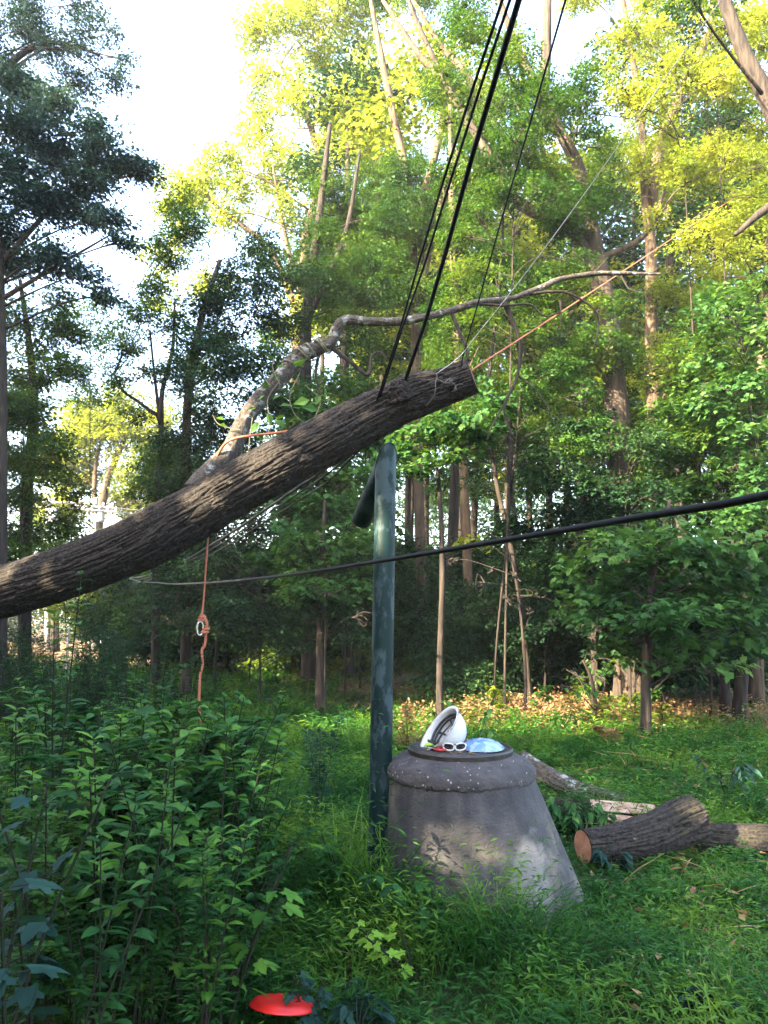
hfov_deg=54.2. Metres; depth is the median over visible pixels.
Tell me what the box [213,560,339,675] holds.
understory shrub
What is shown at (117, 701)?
wispy weed
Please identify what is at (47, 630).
utility pole
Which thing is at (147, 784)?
arching shrub
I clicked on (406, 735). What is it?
weed
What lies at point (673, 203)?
slim tree
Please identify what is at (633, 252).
slim tree
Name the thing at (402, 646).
understory shrub
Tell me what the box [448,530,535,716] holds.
young tree
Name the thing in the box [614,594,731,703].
understory shrub
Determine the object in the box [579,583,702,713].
young tree
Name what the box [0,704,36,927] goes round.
tall weed
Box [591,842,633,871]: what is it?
leafy branch
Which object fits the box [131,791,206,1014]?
leafy seedling
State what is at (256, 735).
branching weed
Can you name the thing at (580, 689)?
forest plant
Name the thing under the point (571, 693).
forest plant
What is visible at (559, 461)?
slim tree
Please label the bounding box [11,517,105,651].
broadleaf tree
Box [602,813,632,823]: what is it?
split log
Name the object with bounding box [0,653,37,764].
wispy weed
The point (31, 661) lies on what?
wispy weed
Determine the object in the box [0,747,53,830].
leafy seedling
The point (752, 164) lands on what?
young tree
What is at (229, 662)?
understory shrub
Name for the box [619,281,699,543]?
slim tree
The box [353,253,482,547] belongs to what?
slim tree
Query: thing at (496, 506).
slim tree
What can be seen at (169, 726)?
branching weed
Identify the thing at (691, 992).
leafy branch
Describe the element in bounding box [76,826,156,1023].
tall weed
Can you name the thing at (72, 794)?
branching weed
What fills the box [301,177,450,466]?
slim tree
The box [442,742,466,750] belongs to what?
safety glasses
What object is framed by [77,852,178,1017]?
branching weed
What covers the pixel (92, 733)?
branching weed
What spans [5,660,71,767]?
branching weed
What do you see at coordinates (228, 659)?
understory shrub
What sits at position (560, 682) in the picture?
understory shrub
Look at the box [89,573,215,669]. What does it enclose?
understory shrub
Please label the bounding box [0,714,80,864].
branching weed
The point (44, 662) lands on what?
wispy weed
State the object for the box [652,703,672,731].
forest plant
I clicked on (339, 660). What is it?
understory shrub
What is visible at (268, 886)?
arching shrub
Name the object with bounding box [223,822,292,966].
branching weed
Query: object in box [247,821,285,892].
branching weed
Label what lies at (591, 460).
slim tree
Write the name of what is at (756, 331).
young tree
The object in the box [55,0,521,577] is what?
overhead cable
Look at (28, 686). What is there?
wispy weed
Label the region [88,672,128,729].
branching weed
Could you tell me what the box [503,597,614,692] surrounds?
understory shrub
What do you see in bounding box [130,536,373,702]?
young tree
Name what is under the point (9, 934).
leafy seedling
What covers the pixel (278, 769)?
tall weed
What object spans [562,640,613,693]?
understory shrub
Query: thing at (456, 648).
understory shrub
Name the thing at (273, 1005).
red disc
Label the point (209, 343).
broadleaf tree
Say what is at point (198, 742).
branching weed
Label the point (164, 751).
wispy weed
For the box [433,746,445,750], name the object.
red string
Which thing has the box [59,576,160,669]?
understory shrub
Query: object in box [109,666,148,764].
tall weed
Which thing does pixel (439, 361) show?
broadleaf tree
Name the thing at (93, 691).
wispy weed
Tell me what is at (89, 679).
wispy weed
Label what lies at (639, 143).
broadleaf tree
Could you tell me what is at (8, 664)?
wispy weed
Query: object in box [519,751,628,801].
felled limb
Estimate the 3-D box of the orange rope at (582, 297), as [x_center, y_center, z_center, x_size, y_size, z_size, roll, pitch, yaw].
[3.487,-3.402,9.908,0.083,5.508,8.658,-7,-10,40]
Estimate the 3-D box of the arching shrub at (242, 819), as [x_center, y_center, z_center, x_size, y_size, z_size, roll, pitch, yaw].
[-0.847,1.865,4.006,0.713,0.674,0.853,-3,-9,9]
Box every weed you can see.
[0,629,19,715]
[0,637,26,729]
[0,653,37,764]
[0,690,55,803]
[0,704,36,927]
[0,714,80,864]
[0,758,91,1023]
[0,768,15,879]
[0,772,137,1023]
[0,779,91,955]
[0,787,101,998]
[0,788,39,933]
[0,867,69,1023]
[0,870,65,1023]
[2,768,90,1023]
[3,629,52,752]
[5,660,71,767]
[8,621,18,659]
[8,633,22,692]
[8,675,75,771]
[9,637,47,728]
[9,654,46,745]
[10,850,112,1023]
[11,636,59,778]
[12,622,36,700]
[20,623,45,704]
[22,673,86,828]
[27,718,119,879]
[28,642,49,690]
[29,570,93,879]
[30,656,72,774]
[30,820,127,944]
[32,633,51,717]
[35,641,51,694]
[36,684,62,825]
[37,622,60,686]
[38,731,131,815]
[38,765,124,855]
[47,631,80,721]
[47,662,86,760]
[50,755,182,972]
[58,713,125,894]
[60,764,170,976]
[62,797,195,1023]
[67,622,102,725]
[68,624,91,701]
[68,731,123,1014]
[70,657,103,763]
[74,652,119,756]
[75,618,129,743]
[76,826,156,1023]
[77,765,157,887]
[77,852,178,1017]
[79,654,100,736]
[79,700,136,787]
[80,704,197,927]
[82,706,224,887]
[85,701,133,765]
[87,646,119,731]
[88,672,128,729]
[93,733,195,1023]
[94,713,190,873]
[95,631,127,714]
[95,632,128,709]
[96,633,122,725]
[100,691,163,850]
[103,682,178,777]
[105,713,168,887]
[106,628,128,690]
[107,623,135,718]
[107,756,194,1023]
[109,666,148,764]
[111,788,241,1023]
[113,816,255,1023]
[119,639,154,752]
[121,711,191,768]
[123,768,217,917]
[126,762,222,923]
[128,685,174,826]
[155,695,187,769]
[163,850,202,1010]
[167,748,267,891]
[175,730,228,800]
[179,704,256,860]
[188,695,245,791]
[191,690,289,923]
[192,819,262,1023]
[196,726,285,916]
[198,717,274,994]
[211,692,260,891]
[215,746,304,927]
[218,720,286,928]
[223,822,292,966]
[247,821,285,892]
[259,757,311,879]
[302,714,344,830]
[312,827,359,902]
[392,706,430,749]
[411,894,455,936]
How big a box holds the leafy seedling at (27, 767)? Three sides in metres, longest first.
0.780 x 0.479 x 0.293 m
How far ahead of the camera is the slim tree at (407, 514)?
26.84 m
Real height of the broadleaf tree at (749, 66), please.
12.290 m
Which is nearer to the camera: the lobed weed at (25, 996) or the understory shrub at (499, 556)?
the lobed weed at (25, 996)
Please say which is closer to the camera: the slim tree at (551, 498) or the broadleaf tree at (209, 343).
the broadleaf tree at (209, 343)
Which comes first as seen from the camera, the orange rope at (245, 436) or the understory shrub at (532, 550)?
the orange rope at (245, 436)
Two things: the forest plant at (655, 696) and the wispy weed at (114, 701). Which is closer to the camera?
the wispy weed at (114, 701)
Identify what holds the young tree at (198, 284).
on the ground at (398, 679)
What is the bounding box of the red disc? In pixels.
[249,993,313,1015]
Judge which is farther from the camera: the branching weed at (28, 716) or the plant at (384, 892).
the branching weed at (28, 716)
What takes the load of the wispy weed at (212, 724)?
on the ground at (398, 679)
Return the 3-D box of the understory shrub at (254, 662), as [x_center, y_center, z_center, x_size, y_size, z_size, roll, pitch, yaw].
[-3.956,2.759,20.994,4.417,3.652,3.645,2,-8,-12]
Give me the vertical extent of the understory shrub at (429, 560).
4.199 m
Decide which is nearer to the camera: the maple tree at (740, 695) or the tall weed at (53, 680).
the tall weed at (53, 680)
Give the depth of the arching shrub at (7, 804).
3.81 m
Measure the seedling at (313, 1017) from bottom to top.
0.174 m
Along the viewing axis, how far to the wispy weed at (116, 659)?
10.16 m
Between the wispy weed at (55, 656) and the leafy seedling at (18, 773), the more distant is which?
the wispy weed at (55, 656)
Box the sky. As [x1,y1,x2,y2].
[0,0,767,618]
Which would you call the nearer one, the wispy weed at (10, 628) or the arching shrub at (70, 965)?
the arching shrub at (70, 965)
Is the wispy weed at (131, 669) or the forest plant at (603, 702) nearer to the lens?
the wispy weed at (131, 669)
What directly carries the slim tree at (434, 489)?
on the ground at (398, 679)
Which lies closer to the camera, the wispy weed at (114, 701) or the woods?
the wispy weed at (114, 701)
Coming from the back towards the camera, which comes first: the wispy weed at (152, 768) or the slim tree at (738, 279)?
the slim tree at (738, 279)
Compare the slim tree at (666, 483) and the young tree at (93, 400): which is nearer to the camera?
the young tree at (93, 400)
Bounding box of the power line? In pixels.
[36,506,132,513]
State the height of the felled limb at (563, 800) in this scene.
0.206 m
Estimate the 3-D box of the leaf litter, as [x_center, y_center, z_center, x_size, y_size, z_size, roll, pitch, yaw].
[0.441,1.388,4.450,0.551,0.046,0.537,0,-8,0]
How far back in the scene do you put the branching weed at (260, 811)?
4.05 m
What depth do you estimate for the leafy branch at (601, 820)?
5.36 m
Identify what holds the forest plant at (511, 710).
on the ground at (398, 679)
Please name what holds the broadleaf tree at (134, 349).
on the ground at (398, 679)
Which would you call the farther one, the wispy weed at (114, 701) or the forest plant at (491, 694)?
the forest plant at (491, 694)
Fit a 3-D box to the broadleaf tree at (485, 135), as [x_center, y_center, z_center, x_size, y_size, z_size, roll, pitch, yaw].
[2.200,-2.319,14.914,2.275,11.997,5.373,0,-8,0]
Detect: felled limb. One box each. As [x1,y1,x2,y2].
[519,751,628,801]
[542,794,597,824]
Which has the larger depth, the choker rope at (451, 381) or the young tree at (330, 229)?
the young tree at (330, 229)
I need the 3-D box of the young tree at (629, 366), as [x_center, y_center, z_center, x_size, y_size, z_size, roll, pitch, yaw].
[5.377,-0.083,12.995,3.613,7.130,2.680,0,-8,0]
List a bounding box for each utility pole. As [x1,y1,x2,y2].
[42,497,81,649]
[75,498,117,648]
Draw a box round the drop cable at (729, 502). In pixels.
[50,491,767,584]
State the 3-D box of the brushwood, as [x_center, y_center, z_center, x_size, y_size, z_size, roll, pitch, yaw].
[2.611,2.631,8.786,0.422,0.285,0.289,-5,-9,30]
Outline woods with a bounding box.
[8,317,767,642]
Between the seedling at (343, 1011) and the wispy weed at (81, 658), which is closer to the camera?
the seedling at (343, 1011)
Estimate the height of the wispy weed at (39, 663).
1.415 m
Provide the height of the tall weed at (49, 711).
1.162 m
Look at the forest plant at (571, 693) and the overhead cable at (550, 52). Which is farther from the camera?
the forest plant at (571, 693)
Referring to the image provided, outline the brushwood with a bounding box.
[590,724,624,745]
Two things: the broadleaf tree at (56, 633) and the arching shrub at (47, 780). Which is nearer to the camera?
the arching shrub at (47, 780)
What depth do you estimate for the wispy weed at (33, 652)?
11.00 m
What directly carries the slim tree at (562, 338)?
on the ground at (398, 679)
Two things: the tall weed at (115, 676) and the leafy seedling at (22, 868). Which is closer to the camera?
the leafy seedling at (22, 868)
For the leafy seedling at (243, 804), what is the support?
on the ground at (398, 679)
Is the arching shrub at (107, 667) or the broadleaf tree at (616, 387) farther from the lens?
the broadleaf tree at (616, 387)
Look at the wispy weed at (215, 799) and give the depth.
4.14 m
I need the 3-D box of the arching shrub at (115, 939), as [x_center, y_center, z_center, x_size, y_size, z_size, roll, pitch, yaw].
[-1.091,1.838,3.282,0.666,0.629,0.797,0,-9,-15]
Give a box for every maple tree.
[236,466,373,712]
[373,368,519,716]
[548,500,767,735]
[572,627,697,703]
[677,452,767,721]
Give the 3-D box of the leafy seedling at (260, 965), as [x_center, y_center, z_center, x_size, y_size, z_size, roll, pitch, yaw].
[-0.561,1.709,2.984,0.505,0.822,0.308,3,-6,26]
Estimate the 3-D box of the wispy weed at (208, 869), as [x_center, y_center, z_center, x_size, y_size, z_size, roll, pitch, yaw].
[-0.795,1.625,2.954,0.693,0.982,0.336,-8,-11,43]
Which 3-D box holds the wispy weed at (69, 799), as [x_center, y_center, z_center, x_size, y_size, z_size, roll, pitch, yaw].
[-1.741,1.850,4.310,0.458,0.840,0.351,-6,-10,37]
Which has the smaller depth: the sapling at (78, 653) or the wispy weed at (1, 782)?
the wispy weed at (1, 782)
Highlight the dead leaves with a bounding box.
[231,682,767,1020]
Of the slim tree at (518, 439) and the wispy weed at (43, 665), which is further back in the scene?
the slim tree at (518, 439)
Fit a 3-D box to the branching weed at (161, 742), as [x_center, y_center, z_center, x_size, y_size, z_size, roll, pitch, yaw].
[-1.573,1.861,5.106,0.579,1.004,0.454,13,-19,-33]
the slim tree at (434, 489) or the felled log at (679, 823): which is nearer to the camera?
the felled log at (679, 823)
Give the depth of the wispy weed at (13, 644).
10.67 m
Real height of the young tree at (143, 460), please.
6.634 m
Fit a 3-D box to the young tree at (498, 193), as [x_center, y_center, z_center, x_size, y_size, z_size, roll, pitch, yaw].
[2.316,-2.074,12.417,3.603,10.809,2.802,0,-8,0]
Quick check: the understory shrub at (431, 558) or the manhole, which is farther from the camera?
the understory shrub at (431, 558)
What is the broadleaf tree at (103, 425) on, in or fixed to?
on the ground at (398, 679)
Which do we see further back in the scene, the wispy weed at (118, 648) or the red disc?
the wispy weed at (118, 648)
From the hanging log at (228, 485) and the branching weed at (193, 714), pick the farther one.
the hanging log at (228, 485)
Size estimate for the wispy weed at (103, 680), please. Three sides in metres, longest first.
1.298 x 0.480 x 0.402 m
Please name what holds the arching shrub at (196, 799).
on the ground at (398, 679)
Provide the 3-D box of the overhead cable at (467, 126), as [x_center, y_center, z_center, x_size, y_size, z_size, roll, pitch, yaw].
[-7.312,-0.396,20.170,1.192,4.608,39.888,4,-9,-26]
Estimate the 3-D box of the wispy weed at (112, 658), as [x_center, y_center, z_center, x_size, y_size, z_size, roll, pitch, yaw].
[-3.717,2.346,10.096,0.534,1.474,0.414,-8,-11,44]
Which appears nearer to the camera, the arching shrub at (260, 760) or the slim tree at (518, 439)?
the arching shrub at (260, 760)
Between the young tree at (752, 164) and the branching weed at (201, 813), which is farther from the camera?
the young tree at (752, 164)
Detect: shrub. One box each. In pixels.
[0,770,159,934]
[11,708,288,866]
[12,885,208,1023]
[19,696,251,867]
[22,759,239,869]
[37,775,70,800]
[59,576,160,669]
[66,571,218,672]
[75,630,196,760]
[78,839,205,1006]
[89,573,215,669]
[96,631,190,746]
[103,717,284,865]
[105,566,243,672]
[148,563,269,669]
[156,737,285,837]
[165,552,298,677]
[165,652,209,792]
[177,859,288,998]
[177,885,313,1004]
[182,788,300,900]
[182,826,330,930]
[195,547,265,670]
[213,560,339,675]
[256,577,371,676]
[258,544,340,668]
[334,562,435,670]
[356,542,428,667]
[365,528,477,669]
[371,609,445,678]
[399,575,542,703]
[400,537,501,646]
[444,609,551,695]
[477,532,564,598]
[483,643,566,688]
[487,540,568,606]
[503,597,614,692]
[508,602,587,695]
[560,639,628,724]
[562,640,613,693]
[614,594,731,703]
[685,659,767,696]
[703,631,767,695]
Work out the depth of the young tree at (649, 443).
11.72 m
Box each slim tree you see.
[228,29,450,677]
[245,231,377,536]
[260,84,510,672]
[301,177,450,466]
[304,5,579,674]
[337,271,442,545]
[349,327,447,499]
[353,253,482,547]
[371,194,484,541]
[399,209,543,541]
[421,224,559,544]
[423,206,594,583]
[423,325,503,541]
[430,288,559,513]
[436,125,663,557]
[469,355,528,547]
[478,192,570,528]
[481,162,676,550]
[513,161,661,571]
[537,251,628,541]
[541,134,733,531]
[560,0,767,585]
[570,403,635,499]
[578,233,701,477]
[590,256,702,538]
[603,70,767,544]
[614,158,767,660]
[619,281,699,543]
[629,6,767,556]
[629,239,744,519]
[679,239,762,458]
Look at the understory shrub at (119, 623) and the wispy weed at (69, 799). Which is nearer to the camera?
the wispy weed at (69, 799)
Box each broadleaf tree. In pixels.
[0,0,141,107]
[0,46,166,723]
[5,279,107,679]
[11,380,181,645]
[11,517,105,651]
[98,172,221,694]
[142,223,334,701]
[164,0,408,669]
[250,124,429,690]
[342,0,475,685]
[406,0,665,710]
[410,59,544,690]
[436,111,570,704]
[553,0,733,699]
[643,0,767,236]
[681,0,767,708]
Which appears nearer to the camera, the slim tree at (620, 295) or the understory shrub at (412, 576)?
the understory shrub at (412, 576)
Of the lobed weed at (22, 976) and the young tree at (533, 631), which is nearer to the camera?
the lobed weed at (22, 976)
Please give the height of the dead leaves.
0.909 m
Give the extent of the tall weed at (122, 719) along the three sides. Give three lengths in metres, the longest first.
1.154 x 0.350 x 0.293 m
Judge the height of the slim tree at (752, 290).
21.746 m
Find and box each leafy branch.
[544,795,603,834]
[561,799,616,830]
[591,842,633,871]
[676,983,742,1023]
[693,756,762,798]
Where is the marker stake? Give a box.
[67,627,68,672]
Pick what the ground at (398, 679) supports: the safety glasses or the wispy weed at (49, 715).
the wispy weed at (49, 715)
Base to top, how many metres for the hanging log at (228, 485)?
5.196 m
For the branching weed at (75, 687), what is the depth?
7.77 m
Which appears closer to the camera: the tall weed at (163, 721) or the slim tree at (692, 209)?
the tall weed at (163, 721)
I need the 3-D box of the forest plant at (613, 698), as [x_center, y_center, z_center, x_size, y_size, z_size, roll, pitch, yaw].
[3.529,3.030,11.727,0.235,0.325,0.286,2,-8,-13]
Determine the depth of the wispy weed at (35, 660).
13.60 m
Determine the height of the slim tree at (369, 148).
18.149 m
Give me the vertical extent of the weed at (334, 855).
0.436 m
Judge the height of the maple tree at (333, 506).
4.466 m
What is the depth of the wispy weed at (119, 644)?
9.94 m
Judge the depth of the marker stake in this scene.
19.76 m
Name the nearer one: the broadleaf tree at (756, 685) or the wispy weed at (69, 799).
the wispy weed at (69, 799)
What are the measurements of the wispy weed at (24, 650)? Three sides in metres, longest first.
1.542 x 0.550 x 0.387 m
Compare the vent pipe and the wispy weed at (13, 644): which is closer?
the vent pipe
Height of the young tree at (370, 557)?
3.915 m
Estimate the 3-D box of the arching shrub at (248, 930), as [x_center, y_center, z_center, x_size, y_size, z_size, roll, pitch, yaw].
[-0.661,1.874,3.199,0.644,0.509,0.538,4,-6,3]
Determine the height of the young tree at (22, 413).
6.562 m
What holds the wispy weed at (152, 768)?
on the ground at (398, 679)
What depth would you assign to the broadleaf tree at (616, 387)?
13.48 m
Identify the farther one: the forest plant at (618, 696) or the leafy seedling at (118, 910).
the forest plant at (618, 696)
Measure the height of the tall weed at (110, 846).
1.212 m
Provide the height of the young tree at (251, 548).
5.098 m
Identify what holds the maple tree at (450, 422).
on the ground at (398, 679)
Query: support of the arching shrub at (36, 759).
on the ground at (398, 679)
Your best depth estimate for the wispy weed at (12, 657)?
11.82 m
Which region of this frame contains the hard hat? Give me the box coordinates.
[420,706,466,749]
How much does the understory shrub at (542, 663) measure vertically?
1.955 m
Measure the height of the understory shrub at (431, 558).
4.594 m
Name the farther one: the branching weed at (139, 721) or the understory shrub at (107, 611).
the understory shrub at (107, 611)
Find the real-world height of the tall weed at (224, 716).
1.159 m
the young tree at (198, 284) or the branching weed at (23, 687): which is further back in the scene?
the young tree at (198, 284)
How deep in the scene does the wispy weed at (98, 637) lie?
9.40 m
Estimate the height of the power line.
0.272 m
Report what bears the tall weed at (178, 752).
on the ground at (398, 679)
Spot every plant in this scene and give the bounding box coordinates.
[355,856,434,928]
[463,710,475,727]
[485,685,509,708]
[493,701,511,724]
[508,707,522,722]
[527,685,553,714]
[562,685,583,708]
[573,684,589,699]
[584,686,604,703]
[593,698,610,719]
[603,695,616,708]
[617,695,633,714]
[619,693,637,711]
[632,695,652,707]
[651,689,660,709]
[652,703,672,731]
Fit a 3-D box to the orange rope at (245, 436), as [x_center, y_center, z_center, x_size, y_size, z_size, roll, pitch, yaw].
[-0.962,-0.591,6.766,1.210,0.491,0.287,0,-8,0]
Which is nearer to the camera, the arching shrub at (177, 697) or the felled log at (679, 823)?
the felled log at (679, 823)
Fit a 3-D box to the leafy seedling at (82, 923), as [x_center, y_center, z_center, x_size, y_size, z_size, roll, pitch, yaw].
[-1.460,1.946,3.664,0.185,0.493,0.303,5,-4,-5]
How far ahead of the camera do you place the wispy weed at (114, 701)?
5.47 m
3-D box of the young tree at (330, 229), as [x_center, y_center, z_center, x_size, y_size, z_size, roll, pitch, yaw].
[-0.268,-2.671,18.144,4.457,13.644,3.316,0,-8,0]
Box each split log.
[589,799,655,815]
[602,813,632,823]
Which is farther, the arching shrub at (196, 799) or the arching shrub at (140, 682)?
the arching shrub at (140, 682)
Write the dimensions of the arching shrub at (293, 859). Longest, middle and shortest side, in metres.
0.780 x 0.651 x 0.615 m
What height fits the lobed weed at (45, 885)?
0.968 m
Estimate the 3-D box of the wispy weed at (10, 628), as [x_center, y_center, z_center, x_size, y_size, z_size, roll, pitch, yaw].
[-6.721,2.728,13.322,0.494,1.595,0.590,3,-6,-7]
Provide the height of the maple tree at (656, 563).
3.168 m
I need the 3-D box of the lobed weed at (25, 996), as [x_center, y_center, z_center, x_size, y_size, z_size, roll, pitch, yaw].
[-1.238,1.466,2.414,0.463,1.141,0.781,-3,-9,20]
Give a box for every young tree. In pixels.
[7,346,102,705]
[34,575,142,655]
[37,290,136,664]
[124,415,233,678]
[124,533,403,681]
[129,152,248,444]
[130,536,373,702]
[135,469,313,690]
[261,512,373,715]
[270,364,409,694]
[289,146,448,687]
[394,523,559,661]
[410,286,629,711]
[416,50,617,715]
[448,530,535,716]
[455,456,612,693]
[487,401,694,700]
[538,413,691,719]
[569,0,767,718]
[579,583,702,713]
[590,578,767,701]
[592,306,767,712]
[629,353,767,718]
[632,0,767,594]
[666,264,767,538]
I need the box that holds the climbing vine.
[212,335,330,450]
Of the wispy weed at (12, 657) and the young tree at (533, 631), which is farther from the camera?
the young tree at (533, 631)
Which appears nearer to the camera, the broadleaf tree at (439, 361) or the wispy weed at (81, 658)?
the wispy weed at (81, 658)
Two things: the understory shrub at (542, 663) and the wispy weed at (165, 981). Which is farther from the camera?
the understory shrub at (542, 663)
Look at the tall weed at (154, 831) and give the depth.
2.94 m
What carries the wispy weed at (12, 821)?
on the ground at (398, 679)
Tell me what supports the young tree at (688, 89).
on the ground at (398, 679)
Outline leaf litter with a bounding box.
[413,738,504,753]
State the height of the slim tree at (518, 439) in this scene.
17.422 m
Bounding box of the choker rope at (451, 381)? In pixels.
[401,373,462,405]
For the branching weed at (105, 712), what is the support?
on the ground at (398, 679)
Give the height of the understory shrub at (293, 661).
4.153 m
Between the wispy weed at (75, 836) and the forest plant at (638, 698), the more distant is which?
the forest plant at (638, 698)
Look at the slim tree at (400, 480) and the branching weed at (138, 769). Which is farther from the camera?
the slim tree at (400, 480)
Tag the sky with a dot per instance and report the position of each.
(187, 80)
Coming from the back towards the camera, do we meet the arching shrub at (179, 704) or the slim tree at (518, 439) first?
the slim tree at (518, 439)
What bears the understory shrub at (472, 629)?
on the ground at (398, 679)
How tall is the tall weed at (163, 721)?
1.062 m
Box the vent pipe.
[352,442,396,891]
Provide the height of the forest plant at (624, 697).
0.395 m
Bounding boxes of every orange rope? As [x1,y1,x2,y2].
[196,537,209,725]
[216,430,287,455]
[471,199,731,371]
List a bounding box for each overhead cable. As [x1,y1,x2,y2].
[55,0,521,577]
[56,0,503,582]
[129,0,510,579]
[457,0,566,382]
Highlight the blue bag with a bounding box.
[465,738,504,751]
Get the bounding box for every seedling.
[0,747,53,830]
[0,764,32,826]
[1,903,46,1013]
[8,806,92,1006]
[68,873,104,948]
[95,852,212,1023]
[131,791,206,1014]
[185,781,284,928]
[192,832,322,1023]
[281,961,332,1023]
[327,978,396,1023]
[348,918,423,987]
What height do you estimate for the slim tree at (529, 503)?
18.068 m
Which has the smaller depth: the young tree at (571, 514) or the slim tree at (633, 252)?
the young tree at (571, 514)
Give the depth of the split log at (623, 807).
5.86 m
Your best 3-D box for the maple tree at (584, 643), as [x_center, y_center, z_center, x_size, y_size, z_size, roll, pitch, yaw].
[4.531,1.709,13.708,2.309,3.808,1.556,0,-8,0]
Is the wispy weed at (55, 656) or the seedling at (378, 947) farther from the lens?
the wispy weed at (55, 656)
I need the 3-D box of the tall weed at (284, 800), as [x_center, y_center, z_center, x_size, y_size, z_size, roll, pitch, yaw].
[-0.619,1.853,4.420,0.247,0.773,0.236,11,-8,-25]
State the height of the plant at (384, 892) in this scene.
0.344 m
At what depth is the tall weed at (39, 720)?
4.85 m
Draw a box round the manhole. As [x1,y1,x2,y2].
[384,738,586,938]
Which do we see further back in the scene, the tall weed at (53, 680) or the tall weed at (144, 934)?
the tall weed at (53, 680)
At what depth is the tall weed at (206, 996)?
2.84 m
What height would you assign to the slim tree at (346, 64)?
17.951 m
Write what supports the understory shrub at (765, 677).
on the ground at (398, 679)
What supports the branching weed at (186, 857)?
on the ground at (398, 679)
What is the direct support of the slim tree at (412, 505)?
on the ground at (398, 679)
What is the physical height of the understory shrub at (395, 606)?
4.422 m
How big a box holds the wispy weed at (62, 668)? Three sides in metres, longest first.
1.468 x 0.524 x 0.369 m
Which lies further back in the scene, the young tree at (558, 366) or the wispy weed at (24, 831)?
the young tree at (558, 366)
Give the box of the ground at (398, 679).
[0,619,767,1023]
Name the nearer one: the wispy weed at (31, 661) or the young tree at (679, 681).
the wispy weed at (31, 661)
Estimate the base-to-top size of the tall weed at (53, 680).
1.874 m
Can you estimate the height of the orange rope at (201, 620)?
1.978 m
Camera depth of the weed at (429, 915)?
3.62 m
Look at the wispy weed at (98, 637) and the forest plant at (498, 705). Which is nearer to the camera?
the wispy weed at (98, 637)
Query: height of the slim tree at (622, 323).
18.982 m
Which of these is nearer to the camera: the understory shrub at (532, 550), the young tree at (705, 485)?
the young tree at (705, 485)
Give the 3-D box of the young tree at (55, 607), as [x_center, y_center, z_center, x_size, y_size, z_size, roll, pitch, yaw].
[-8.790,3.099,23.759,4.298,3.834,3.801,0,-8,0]
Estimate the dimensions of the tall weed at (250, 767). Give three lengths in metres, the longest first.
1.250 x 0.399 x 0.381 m
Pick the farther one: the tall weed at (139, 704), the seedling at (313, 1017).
the tall weed at (139, 704)
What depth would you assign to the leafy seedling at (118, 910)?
2.99 m
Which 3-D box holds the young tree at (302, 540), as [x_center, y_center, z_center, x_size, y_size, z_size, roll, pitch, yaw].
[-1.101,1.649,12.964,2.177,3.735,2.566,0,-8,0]
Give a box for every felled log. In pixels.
[574,795,712,865]
[692,822,767,860]
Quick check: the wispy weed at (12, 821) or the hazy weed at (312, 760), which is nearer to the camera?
the wispy weed at (12, 821)
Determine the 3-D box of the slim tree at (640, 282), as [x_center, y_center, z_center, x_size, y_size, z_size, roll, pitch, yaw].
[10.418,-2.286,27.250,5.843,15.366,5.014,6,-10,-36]
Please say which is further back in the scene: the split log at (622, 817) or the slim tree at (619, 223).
the slim tree at (619, 223)
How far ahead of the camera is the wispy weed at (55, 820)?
2.83 m
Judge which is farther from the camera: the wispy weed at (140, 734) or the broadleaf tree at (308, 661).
the broadleaf tree at (308, 661)
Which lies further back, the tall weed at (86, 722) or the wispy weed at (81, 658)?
the wispy weed at (81, 658)
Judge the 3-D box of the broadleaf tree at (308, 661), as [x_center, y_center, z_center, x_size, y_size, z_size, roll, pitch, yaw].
[-1.466,-2.788,18.024,5.418,13.833,3.248,0,-8,0]
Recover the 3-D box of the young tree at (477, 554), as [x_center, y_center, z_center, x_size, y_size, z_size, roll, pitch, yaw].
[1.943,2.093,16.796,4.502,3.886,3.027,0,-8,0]
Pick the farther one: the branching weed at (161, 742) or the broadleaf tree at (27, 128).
the broadleaf tree at (27, 128)
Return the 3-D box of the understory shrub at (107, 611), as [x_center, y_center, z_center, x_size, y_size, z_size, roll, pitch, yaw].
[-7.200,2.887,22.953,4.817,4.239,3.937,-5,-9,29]
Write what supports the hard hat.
on the manhole
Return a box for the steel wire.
[436,0,720,373]
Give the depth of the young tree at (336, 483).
16.36 m
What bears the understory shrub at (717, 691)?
on the ground at (398, 679)
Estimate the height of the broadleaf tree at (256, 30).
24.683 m
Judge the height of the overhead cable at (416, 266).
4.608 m
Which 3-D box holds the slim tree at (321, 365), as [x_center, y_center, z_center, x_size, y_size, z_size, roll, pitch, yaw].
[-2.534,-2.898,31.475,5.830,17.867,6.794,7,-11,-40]
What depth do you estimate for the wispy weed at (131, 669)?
7.83 m
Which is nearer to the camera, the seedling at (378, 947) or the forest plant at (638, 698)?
the seedling at (378, 947)
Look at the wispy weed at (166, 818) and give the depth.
3.43 m
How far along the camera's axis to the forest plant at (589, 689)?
12.30 m
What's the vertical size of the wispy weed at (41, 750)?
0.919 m
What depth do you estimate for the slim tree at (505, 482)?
30.08 m
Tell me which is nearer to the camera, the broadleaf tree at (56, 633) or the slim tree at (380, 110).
the slim tree at (380, 110)
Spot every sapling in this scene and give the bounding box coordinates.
[58,601,97,768]
[420,691,505,741]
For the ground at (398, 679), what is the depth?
3.74 m
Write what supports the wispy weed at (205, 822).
on the ground at (398, 679)
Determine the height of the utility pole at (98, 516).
7.840 m
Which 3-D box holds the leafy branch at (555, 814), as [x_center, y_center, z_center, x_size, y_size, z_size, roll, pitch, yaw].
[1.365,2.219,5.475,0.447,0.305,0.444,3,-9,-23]
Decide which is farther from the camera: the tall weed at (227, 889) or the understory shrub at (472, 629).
the understory shrub at (472, 629)
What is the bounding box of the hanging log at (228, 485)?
[0,257,661,619]

